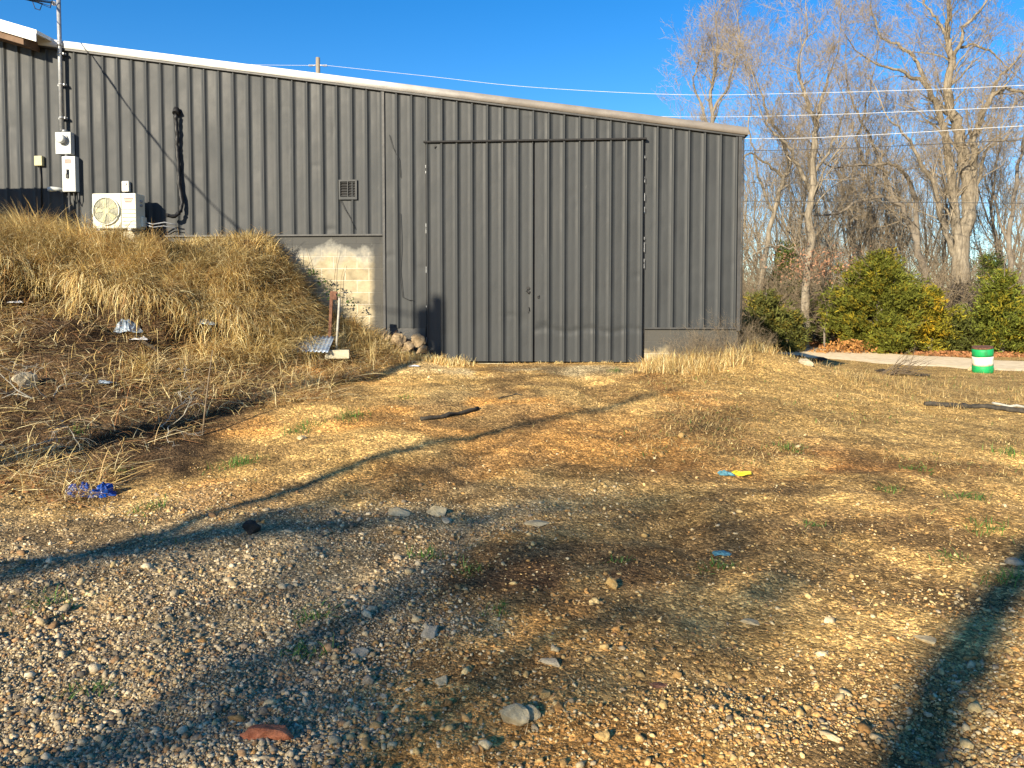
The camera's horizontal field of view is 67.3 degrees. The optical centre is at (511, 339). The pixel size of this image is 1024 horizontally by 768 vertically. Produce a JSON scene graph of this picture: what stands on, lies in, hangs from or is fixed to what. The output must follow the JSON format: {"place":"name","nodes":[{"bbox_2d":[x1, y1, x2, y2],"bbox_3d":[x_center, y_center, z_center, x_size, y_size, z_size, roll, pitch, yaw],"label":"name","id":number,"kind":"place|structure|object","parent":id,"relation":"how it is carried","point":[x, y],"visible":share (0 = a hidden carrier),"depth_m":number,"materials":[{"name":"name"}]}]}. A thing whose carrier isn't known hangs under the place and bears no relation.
{"place":"outdoors","nodes":[
{"label":"outdoors","id":0,"kind":"place"},
{"bbox_2d":[380,344,621,367],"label":"dry grass","id":1,"kind":"structure","parent":0,"point":[442,360],"depth_m":12.48,"materials":[{"name":"beige plant"}]},
{"bbox_2d":[0,239,1023,767],"bbox_3d":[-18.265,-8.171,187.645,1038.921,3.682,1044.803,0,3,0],"label":"ground","id":2,"kind":"structure","parent":0,"point":[406,454],"depth_m":5.60,"materials":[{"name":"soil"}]},
{"bbox_2d":[11,371,38,389],"bbox_3d":[-5.487,0.483,8.692,0.181,0.229,0.292,0,3,4],"label":"rock","id":3,"kind":"object","parent":2,"relation":"on","point":[19,379],"visible":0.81,"depth_m":8.64,"materials":[{"name":"stone"}]},
{"bbox_2d":[34,156,43,207],"bbox_3d":[-8.142,-2.713,13.254,0.140,0.885,0.070,0,3,4],"label":"junction box","id":4,"kind":"object","parent":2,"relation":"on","point":[39,161],"visible":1,"depth_m":13.22,"materials":[{"name":"beige plastic"}]},
{"bbox_2d":[0,348,89,398],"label":"dead weed","id":5,"kind":"object","parent":2,"relation":"on","point":[27,396],"visible":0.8,"depth_m":8.32,"materials":[{"name":"plant"}]},
{"bbox_2d":[0,408,95,457],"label":"dead weed","id":6,"kind":"object","parent":2,"relation":"on","point":[51,439],"visible":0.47,"depth_m":7.50,"materials":[{"name":"plant"}]},
{"bbox_2d":[1,300,99,344],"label":"dead weed","id":7,"kind":"object","parent":2,"relation":"on","point":[42,320],"visible":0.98,"depth_m":9.68,"materials":[{"name":"beige plant"}]},
{"bbox_2d":[5,400,112,454],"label":"dead weed","id":8,"kind":"object","parent":2,"relation":"on","point":[67,428],"visible":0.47,"depth_m":7.76,"materials":[{"name":"beige plant"}]},
{"bbox_2d":[87,482,116,497],"bbox_3d":[-3.564,1.310,6.708,0.280,0.152,0.216,0,3,0],"label":"blue bag","id":9,"kind":"object","parent":2,"relation":"on","point":[103,486],"visible":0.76,"depth_m":6.67,"materials":[{"name":"plastic"}]},
{"bbox_2d":[113,319,143,332],"bbox_3d":[-5.203,-0.189,10.441,0.394,0.194,0.347,-1,3,-17],"label":"plastic bag","id":10,"kind":"object","parent":2,"relation":"on","point":[128,325],"visible":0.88,"depth_m":10.35,"materials":[{"name":"plastic"}]},
{"bbox_2d":[103,373,226,418],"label":"dead weed","id":11,"kind":"object","parent":2,"relation":"on","point":[180,409],"visible":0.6,"depth_m":8.76,"materials":[{"name":"beige plant"}]},
{"bbox_2d":[0,270,345,502],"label":"fallen leaves","id":12,"kind":"object","parent":2,"relation":"on","point":[32,485],"visible":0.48,"depth_m":9.41,"materials":[{"name":"brown plant"}]},
{"bbox_2d":[153,364,204,449],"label":"dead weed","id":13,"kind":"object","parent":2,"relation":"on","point":[184,412],"visible":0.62,"depth_m":8.46,"materials":[{"name":"plant"}]},
{"bbox_2d":[0,199,405,379],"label":"bank grass","id":14,"kind":"structure","parent":2,"relation":"on","point":[40,239],"depth_m":11.08,"materials":[{"name":"beige plant"}]},
{"bbox_2d":[0,247,421,511],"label":"dry stalks","id":15,"kind":"object","parent":2,"relation":"on","point":[302,386],"visible":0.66,"depth_m":9.48,"materials":[{"name":"brown plant"}]},
{"bbox_2d":[242,520,260,534],"bbox_3d":[-1.803,1.303,5.320,0.126,0.107,0.100,-1,3,-31],"label":"rock","id":16,"kind":"object","parent":2,"relation":"on","point":[250,527],"visible":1,"depth_m":5.29,"materials":[{"name":"stone"}]},
{"bbox_2d":[240,724,293,740],"bbox_3d":[-0.903,1.455,2.832,0.196,0.072,0.072,0,3,-6],"label":"rock","id":17,"kind":"object","parent":2,"relation":"on","point":[272,732],"visible":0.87,"depth_m":2.81,"materials":[{"name":"red stone"}]},
{"bbox_2d":[294,335,333,352],"bbox_3d":[-3.119,0.070,11.582,0.832,0.188,0.341,0,16,-3],"label":"corrugated sheet","id":18,"kind":"object","parent":2,"relation":"on","point":[327,344],"visible":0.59,"depth_m":11.58,"materials":[{"name":"metal"}]},
{"bbox_2d":[309,57,326,72],"bbox_3d":[-9.454,-7.290,37.718,0.890,12.874,0.320,0,3,0],"label":"utility pole","id":19,"kind":"object","parent":2,"relation":"on","point":[317,65],"visible":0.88,"depth_m":37.38,"materials":[{"name":"brown wood"}]},
{"bbox_2d":[327,65,1023,94],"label":"power line","id":20,"kind":"object","parent":19,"relation":"attached to","point":[682,94],"visible":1,"depth_m":27.88,"materials":[{"name":"metal"}]},
{"bbox_2d":[328,291,337,348],"bbox_3d":[-2.740,-0.235,11.761,0.178,1.009,0.052,0,3,0],"label":"rusty post","id":21,"kind":"object","parent":2,"relation":"on","point":[333,295],"visible":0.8,"depth_m":11.73,"materials":[{"name":"orange metal"}]},
{"bbox_2d":[325,350,349,358],"bbox_3d":[-2.650,0.224,11.665,0.360,0.130,0.160,0,3,-9],"label":"cinder block","id":22,"kind":"object","parent":2,"relation":"on","point":[334,354],"depth_m":11.59,"materials":[{"name":"concrete"}]},
{"bbox_2d":[0,19,748,363],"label":"metal building","id":23,"kind":"structure","parent":2,"relation":"on","point":[460,225],"depth_m":12.82,"materials":[{"name":"grey metal"}]},
{"bbox_2d":[52,0,67,130],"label":"service mast","id":24,"kind":"object","parent":23,"relation":"attached to","point":[60,54],"visible":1,"depth_m":13.06,"materials":[{"name":"grey metal"}]},
{"bbox_2d":[55,129,74,154],"bbox_3d":[-7.653,-3.370,13.103,0.275,0.415,0.215,0,3,4],"label":"electric meter","id":25,"kind":"object","parent":23,"relation":"attached to","point":[64,142],"visible":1,"depth_m":13.10,"materials":[{"name":"grey metal"}]},
{"bbox_2d":[62,154,79,226],"bbox_3d":[-7.552,-2.535,13.162,0.260,1.320,0.155,0,3,4],"label":"disconnect switch","id":26,"kind":"object","parent":23,"relation":"attached to","point":[70,174],"visible":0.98,"depth_m":13.12,"materials":[{"name":"grey metal"}]},
{"bbox_2d":[166,107,183,217],"bbox_3d":[-5.694,-2.990,12.985,0.187,1.895,0.316,1,3,24],"label":"refrigerant hose","id":27,"kind":"object","parent":23,"relation":"attached to","point":[176,111],"visible":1,"depth_m":13.01,"materials":[{"name":"black rubber"}]},
{"bbox_2d":[426,141,532,361],"bbox_3d":[-0.538,-1.445,12.751,1.779,3.624,0.038,0,3,4],"label":"door","id":28,"kind":"structure","parent":23,"relation":"in","point":[479,195],"depth_m":12.76,"materials":[{"name":"metal"}]},
{"bbox_2d":[535,140,643,361],"bbox_3d":[1.262,-1.439,12.630,1.774,3.624,0.046,0,3,4],"label":"door","id":29,"kind":"structure","parent":23,"relation":"in","point":[589,195],"depth_m":12.63,"materials":[{"name":"metal"}]},
{"bbox_2d":[663,106,1023,116],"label":"power line","id":30,"kind":"object","parent":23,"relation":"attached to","point":[858,113],"visible":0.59,"depth_m":25.70,"materials":[{"name":"metal"}]},
{"bbox_2d":[742,140,1020,150],"bbox_3d":[9.162,-6.848,27.310,23.405,2.101,0.243,2,3,34],"label":"power line","id":31,"kind":"object","parent":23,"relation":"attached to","point":[881,146],"visible":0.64,"depth_m":25.24,"materials":[{"name":"metal"}]},
{"bbox_2d":[390,333,405,346],"bbox_3d":[-1.894,0.006,12.704,0.265,0.233,0.248,-2,3,-38],"label":"rubble stone","id":32,"kind":"object","parent":2,"relation":"on","point":[400,340],"visible":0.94,"depth_m":12.62,"materials":[{"name":"stone"}]},
{"bbox_2d":[388,507,410,515],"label":"rock","id":33,"kind":"object","parent":2,"relation":"on","point":[395,511],"visible":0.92,"depth_m":5.74,"materials":[{"name":"stone"}]},
{"bbox_2d":[421,625,437,639],"bbox_3d":[-0.408,1.445,3.766,0.076,0.059,0.098,0,3,10],"label":"rock","id":34,"kind":"object","parent":2,"relation":"on","point":[430,631],"visible":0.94,"depth_m":3.76,"materials":[{"name":"stone"}]},
{"bbox_2d":[426,505,446,516],"bbox_3d":[-0.561,1.315,5.850,0.159,0.115,0.163,1,3,30],"label":"rock","id":35,"kind":"object","parent":2,"relation":"on","point":[437,511],"visible":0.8,"depth_m":5.81,"materials":[{"name":"stone"}]},
{"bbox_2d":[420,406,479,420],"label":"fallen branch","id":36,"kind":"object","parent":2,"relation":"on","point":[448,414],"visible":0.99,"depth_m":8.90,"materials":[{"name":"brown wood"}]},
{"bbox_2d":[499,703,529,725],"bbox_3d":[0.015,1.454,2.967,0.120,0.083,0.097,-1,3,-23],"label":"rock","id":37,"kind":"object","parent":2,"relation":"on","point":[516,714],"visible":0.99,"depth_m":2.95,"materials":[{"name":"grey stone"}]},
{"bbox_2d":[8,328,1023,707],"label":"green tufts","id":38,"kind":"object","parent":2,"relation":"on","point":[296,432],"visible":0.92,"depth_m":4.97,"materials":[{"name":"green plant"}]},
{"bbox_2d":[525,704,540,720],"bbox_3d":[0.077,1.471,3.003,0.073,0.075,0.054,0,3,10],"label":"rock","id":39,"kind":"object","parent":2,"relation":"on","point":[535,714],"visible":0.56,"depth_m":2.99,"materials":[{"name":"stone"}]},
{"bbox_2d":[658,326,706,361],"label":"dry weed","id":40,"kind":"object","parent":2,"relation":"on","point":[681,346],"visible":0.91,"depth_m":12.33,"materials":[{"name":"plant"}]},
{"bbox_2d":[681,322,728,360],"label":"dry weed","id":41,"kind":"object","parent":2,"relation":"on","point":[705,350],"visible":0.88,"depth_m":12.30,"materials":[{"name":"plant"}]},
{"bbox_2d":[628,338,790,375],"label":"wall grass","id":42,"kind":"structure","parent":2,"relation":"on","point":[661,364],"depth_m":11.96,"materials":[{"name":"beige plant"}]},
{"bbox_2d":[654,0,786,123],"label":"bare tree","id":43,"kind":"object","parent":2,"relation":"on","point":[703,52],"visible":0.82,"depth_m":33.24,"materials":[{"name":"grey plant"}]},
{"bbox_2d":[699,310,768,354],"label":"dry weed","id":44,"kind":"object","parent":2,"relation":"on","point":[743,334],"visible":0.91,"depth_m":12.33,"materials":[{"name":"plant"}]},
{"bbox_2d":[677,0,833,292],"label":"bare tree","id":45,"kind":"object","parent":2,"relation":"on","point":[774,208],"visible":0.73,"depth_m":30.24,"materials":[{"name":"brown plant"}]},
{"bbox_2d":[719,95,793,278],"bbox_3d":[10.968,-5.892,37.567,5.023,11.961,4.696,0,3,0],"label":"bare tree","id":46,"kind":"object","parent":2,"relation":"on","point":[752,203],"visible":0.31,"depth_m":37.18,"materials":[{"name":"grey plant"}]},
{"bbox_2d":[741,104,788,289],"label":"bare tree","id":47,"kind":"object","parent":2,"relation":"on","point":[745,209],"visible":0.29,"depth_m":36.88,"materials":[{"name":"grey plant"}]},
{"bbox_2d":[743,143,794,267],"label":"bare tree","id":48,"kind":"object","parent":2,"relation":"on","point":[767,210],"visible":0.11,"depth_m":67.24,"materials":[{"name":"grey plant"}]},
{"bbox_2d":[739,287,802,350],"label":"cedar","id":49,"kind":"object","parent":2,"relation":"on","point":[765,306],"visible":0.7,"depth_m":27.14,"materials":[{"name":"green plant"}]},
{"bbox_2d":[740,240,819,323],"bbox_3d":[10.521,-1.937,31.713,6.882,4.714,5.684,-2,3,-33],"label":"bare bush","id":50,"kind":"object","parent":2,"relation":"on","point":[778,281],"visible":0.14,"depth_m":31.05,"materials":[{"name":"plant"}]},
{"bbox_2d":[744,122,818,274],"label":"bare tree","id":51,"kind":"object","parent":2,"relation":"on","point":[783,229],"visible":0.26,"depth_m":43.07,"materials":[{"name":"brown plant"}]},
{"bbox_2d":[739,211,831,340],"bbox_3d":[10.544,-2.728,34.469,8.958,6.137,7.399,-2,3,-39],"label":"bare bush","id":52,"kind":"object","parent":2,"relation":"on","point":[767,257],"visible":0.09,"depth_m":33.45,"materials":[{"name":"plant"}]},
{"bbox_2d":[739,233,832,344],"bbox_3d":[9.704,-1.881,30.487,6.725,4.485,6.497,-2,3,-38],"label":"bare bush","id":53,"kind":"object","parent":2,"relation":"on","point":[774,277],"visible":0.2,"depth_m":29.58,"materials":[{"name":"brown plant"}]},
{"bbox_2d":[740,262,833,335],"bbox_3d":[10.152,-1.465,30.858,5.517,3.779,4.556,1,3,18],"label":"bare bush","id":54,"kind":"object","parent":2,"relation":"on","point":[778,293],"visible":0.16,"depth_m":30.27,"materials":[{"name":"plant"}]},
{"bbox_2d":[740,241,840,332],"bbox_3d":[10.254,-1.782,30.883,6.159,4.251,6.374,0,3,-5],"label":"bare bush","id":55,"kind":"object","parent":2,"relation":"on","point":[786,285],"visible":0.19,"depth_m":29.52,"materials":[{"name":"plant"}]},
{"bbox_2d":[765,231,817,330],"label":"cedar","id":56,"kind":"object","parent":2,"relation":"on","point":[783,250],"visible":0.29,"depth_m":31.79,"materials":[{"name":"brown plant"}]},
{"bbox_2d":[766,308,817,351],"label":"cedar","id":57,"kind":"object","parent":2,"relation":"on","point":[796,333],"visible":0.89,"depth_m":26.93,"materials":[{"name":"green plant"}]},
{"bbox_2d":[711,0,890,347],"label":"bare tree","id":58,"kind":"object","parent":2,"relation":"on","point":[813,187],"visible":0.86,"depth_m":28.55,"materials":[{"name":"brown plant"}]},
{"bbox_2d":[760,108,847,272],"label":"bare tree","id":59,"kind":"object","parent":2,"relation":"on","point":[802,199],"visible":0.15,"depth_m":49.13,"materials":[{"name":"brown plant"}]},
{"bbox_2d":[744,60,866,278],"bbox_3d":[13.970,-7.036,37.760,5.542,14.143,7.164,1,3,14],"label":"bare tree","id":60,"kind":"object","parent":2,"relation":"on","point":[783,217],"visible":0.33,"depth_m":37.48,"materials":[{"name":"brown plant"}]},
{"bbox_2d":[749,216,901,346],"bbox_3d":[11.342,-2.134,28.367,5.139,5.251,3.220,-1,3,-16],"label":"oak sapling","id":61,"kind":"object","parent":2,"relation":"on","point":[822,270],"visible":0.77,"depth_m":28.42,"materials":[{"name":"brown plant"}]},
{"bbox_2d":[809,278,843,344],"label":"cedar","id":62,"kind":"object","parent":2,"relation":"on","point":[828,336],"visible":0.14,"depth_m":31.00,"materials":[{"name":"green plant"}]},
{"bbox_2d":[759,213,908,312],"bbox_3d":[14.792,-2.899,37.066,8.916,5.946,8.614,1,3,13],"label":"bare bush","id":63,"kind":"object","parent":2,"relation":"on","point":[851,251],"visible":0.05,"depth_m":35.05,"materials":[{"name":"plant"}]},
{"bbox_2d":[741,191,944,339],"bbox_3d":[13.059,-3.224,33.245,10.438,6.961,10.084,1,3,13],"label":"bare bush","id":64,"kind":"object","parent":2,"relation":"on","point":[756,249],"visible":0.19,"depth_m":32.30,"materials":[{"name":"brown plant"}]},
{"bbox_2d":[783,68,905,340],"bbox_3d":[13.970,-6.074,35.112,4.855,12.526,6.321,-1,3,-21],"label":"bare tree","id":65,"kind":"object","parent":2,"relation":"on","point":[825,207],"visible":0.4,"depth_m":34.85,"materials":[{"name":"brown plant"}]},
{"bbox_2d":[776,68,916,262],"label":"bare tree","id":66,"kind":"object","parent":2,"relation":"on","point":[846,170],"visible":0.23,"depth_m":40.36,"materials":[{"name":"brown plant"}]},
{"bbox_2d":[808,338,904,354],"bbox_3d":[11.986,0.240,27.154,5.183,0.563,2.385,0,3,0],"label":"pile","id":67,"kind":"object","parent":2,"relation":"on","point":[846,346],"visible":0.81,"depth_m":26.89,"materials":[{"name":"brown plant"}]},
{"bbox_2d":[800,62,921,267],"bbox_3d":[16.941,-6.324,37.409,5.331,12.863,6.994,1,3,27],"label":"bare tree","id":68,"kind":"object","parent":2,"relation":"on","point":[859,207],"visible":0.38,"depth_m":36.31,"materials":[{"name":"brown plant"}]},
{"bbox_2d":[803,88,929,257],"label":"bare tree","id":69,"kind":"object","parent":2,"relation":"on","point":[878,198],"visible":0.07,"depth_m":42.02,"materials":[{"name":"brown plant"}]},
{"bbox_2d":[751,0,990,285],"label":"bare tree","id":70,"kind":"object","parent":2,"relation":"on","point":[913,230],"visible":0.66,"depth_m":31.44,"materials":[{"name":"brown plant"}]},
{"bbox_2d":[813,241,946,350],"bbox_3d":[13.420,-1.500,27.960,4.385,4.097,4.285,2,3,44],"label":"cedar","id":71,"kind":"object","parent":2,"relation":"on","point":[898,289],"visible":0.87,"depth_m":27.40,"materials":[{"name":"green plant"}]},
{"bbox_2d":[832,53,931,260],"bbox_3d":[17.566,-6.896,36.822,4.529,13.972,5.553,1,3,19],"label":"bare tree","id":72,"kind":"object","parent":2,"relation":"on","point":[868,230],"visible":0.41,"depth_m":36.92,"materials":[{"name":"brown plant"}]},
{"bbox_2d":[837,124,926,251],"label":"bare tree","id":73,"kind":"object","parent":2,"relation":"on","point":[903,222],"visible":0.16,"depth_m":38.60,"materials":[{"name":"brown plant"}]},
{"bbox_2d":[810,244,954,332],"bbox_3d":[14.387,-1.704,29.605,5.259,4.362,6.368,-1,3,-29],"label":"bare bush","id":74,"kind":"object","parent":2,"relation":"on","point":[906,273],"visible":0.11,"depth_m":29.28,"materials":[{"name":"plant"}]},
{"bbox_2d":[743,340,1023,356],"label":"leaf litter","id":75,"kind":"object","parent":2,"relation":"on","point":[954,353],"visible":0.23,"depth_m":26.41,"materials":[{"name":"brown plant"}]},
{"bbox_2d":[859,312,927,353],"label":"cedar","id":76,"kind":"object","parent":2,"relation":"on","point":[892,341],"visible":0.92,"depth_m":26.28,"materials":[{"name":"green plant"}]},
{"bbox_2d":[859,123,937,266],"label":"bare tree","id":77,"kind":"object","parent":2,"relation":"on","point":[892,237],"visible":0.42,"depth_m":37.08,"materials":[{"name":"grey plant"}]},
{"bbox_2d":[838,115,961,271],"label":"bare tree","id":78,"kind":"object","parent":2,"relation":"on","point":[925,208],"visible":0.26,"depth_m":42.08,"materials":[{"name":"brown plant"}]},
{"bbox_2d":[781,351,1023,412],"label":"field bunches","id":79,"kind":"object","parent":2,"relation":"on","point":[909,384],"visible":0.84,"depth_m":11.52,"materials":[{"name":"beige plant"}]},
{"bbox_2d":[873,162,937,267],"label":"bare tree","id":80,"kind":"object","parent":2,"relation":"on","point":[904,224],"visible":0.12,"depth_m":46.73,"materials":[{"name":"grey plant"}]},
{"bbox_2d":[879,342,937,375],"bbox_3d":[9.553,0.581,18.482,1.321,1.155,1.181,1,3,24],"label":"brush pile","id":81,"kind":"object","parent":2,"relation":"on","point":[904,370],"visible":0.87,"depth_m":18.26,"materials":[{"name":"brown wood"}]},
{"bbox_2d":[810,0,1023,344],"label":"bare tree","id":82,"kind":"object","parent":2,"relation":"on","point":[962,228],"visible":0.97,"depth_m":29.42,"materials":[{"name":"brown plant"}]},
{"bbox_2d":[941,278,984,306],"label":"bush","id":83,"kind":"object","parent":82,"relation":"attached to","point":[961,292],"visible":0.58,"depth_m":29.09,"materials":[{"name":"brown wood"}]},
{"bbox_2d":[832,216,1023,329],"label":"bare bush","id":84,"kind":"object","parent":2,"relation":"on","point":[945,275],"visible":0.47,"depth_m":28.88,"materials":[{"name":"brown plant"}]},
{"bbox_2d":[908,282,971,351],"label":"cedar","id":85,"kind":"object","parent":2,"relation":"on","point":[933,331],"visible":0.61,"depth_m":27.10,"materials":[{"name":"green plant"}]},
{"bbox_2d":[861,220,1023,287],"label":"bare bush","id":86,"kind":"object","parent":2,"relation":"on","point":[948,258],"visible":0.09,"depth_m":33.55,"materials":[{"name":"plant"}]},
{"bbox_2d":[869,214,1023,285],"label":"bare bush","id":87,"kind":"object","parent":2,"relation":"on","point":[971,249],"visible":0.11,"depth_m":38.64,"materials":[{"name":"plant"}]},
{"bbox_2d":[915,99,990,279],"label":"bare tree","id":88,"kind":"object","parent":2,"relation":"on","point":[946,199],"visible":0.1,"depth_m":41.55,"materials":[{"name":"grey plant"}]},
{"bbox_2d":[888,122,1020,277],"bbox_3d":[21.268,-5.764,38.098,4.560,11.637,5.894,-2,3,-42],"label":"bare tree","id":89,"kind":"object","parent":2,"relation":"on","point":[930,231],"visible":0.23,"depth_m":38.19,"materials":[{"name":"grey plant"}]},
{"bbox_2d":[902,239,1023,311],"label":"bare bush","id":90,"kind":"object","parent":2,"relation":"on","point":[950,271],"visible":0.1,"depth_m":31.07,"materials":[{"name":"plant"}]},
{"bbox_2d":[938,311,988,351],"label":"cedar","id":91,"kind":"object","parent":2,"relation":"on","point":[963,341],"visible":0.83,"depth_m":27.15,"materials":[{"name":"green plant"}]},
{"bbox_2d":[906,220,1023,299],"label":"bare bush","id":92,"kind":"object","parent":2,"relation":"on","point":[977,256],"visible":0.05,"depth_m":36.15,"materials":[{"name":"plant"}]},
{"bbox_2d":[924,401,1023,413],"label":"fallen branch","id":93,"kind":"object","parent":2,"relation":"on","point":[986,406],"visible":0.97,"depth_m":10.49,"materials":[{"name":"brown wood"}]},
{"bbox_2d":[928,92,1023,284],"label":"bare tree","id":94,"kind":"object","parent":2,"relation":"on","point":[991,207],"visible":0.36,"depth_m":35.54,"materials":[{"name":"brown plant"}]},
{"bbox_2d":[931,51,1023,270],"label":"bare tree","id":95,"kind":"object","parent":2,"relation":"on","point":[999,233],"visible":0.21,"depth_m":38.37,"materials":[{"name":"brown plant"}]},
{"bbox_2d":[971,345,993,372],"bbox_3d":[12.088,0.521,19.744,0.496,0.678,0.496,-7,7,-17],"label":"striped barrel","id":96,"kind":"object","parent":2,"relation":"on","point":[982,358],"visible":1,"depth_m":19.56,"materials":[{"name":"green paint"}]},
{"bbox_2d":[944,49,1023,274],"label":"bare tree","id":97,"kind":"object","parent":2,"relation":"on","point":[1012,212],"visible":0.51,"depth_m":32.85,"materials":[{"name":"grey plant"}]},
{"bbox_2d":[949,264,1023,352],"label":"cedar","id":98,"kind":"object","parent":2,"relation":"on","point":[999,310],"visible":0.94,"depth_m":26.63,"materials":[{"name":"green plant"}]},
{"bbox_2d":[960,130,1023,270],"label":"bare tree","id":99,"kind":"object","parent":2,"relation":"on","point":[1013,222],"visible":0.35,"depth_m":49.31,"materials":[{"name":"grey plant"}]},
{"bbox_2d":[971,244,1023,321],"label":"cedar","id":100,"kind":"object","parent":2,"relation":"on","point":[990,262],"visible":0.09,"depth_m":29.73,"materials":[{"name":"green plant"}]},
{"bbox_2d":[980,127,1023,265],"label":"bare tree","id":101,"kind":"object","parent":2,"relation":"on","point":[1016,200],"visible":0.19,"depth_m":83.03,"materials":[{"name":"grey plant"}]},
{"bbox_2d":[0,370,1023,767],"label":"gravel","id":102,"kind":"structure","parent":0,"point":[242,718],"depth_m":3.34,"materials":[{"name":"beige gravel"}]},
{"bbox_2d":[0,0,1023,306],"label":"sky","id":103,"kind":"structure","parent":0,"point":[612,47],"materials":[{"name":"blue"}]},
{"bbox_2d":[739,347,1023,370],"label":"gravel road","id":104,"kind":"structure","parent":0,"point":[953,362],"depth_m":24.05,"materials":[{"name":"beige gravel"}]},
{"bbox_3d":[-6.815,-1.681,12.865,0.190,0.240,0.240,0,3,4],"label":"concrete block","id":105,"kind":"object","parent":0,"visible":0},
{"bbox_2d":[92,193,175,231],"bbox_3d":[-6.320,-2.112,12.852,1.268,0.618,0.361,0,3,1],"label":"air conditioner","id":106,"kind":"object","parent":105,"relation":"on","point":[130,207],"visible":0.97,"depth_m":12.71,"materials":[{"name":"metal"}]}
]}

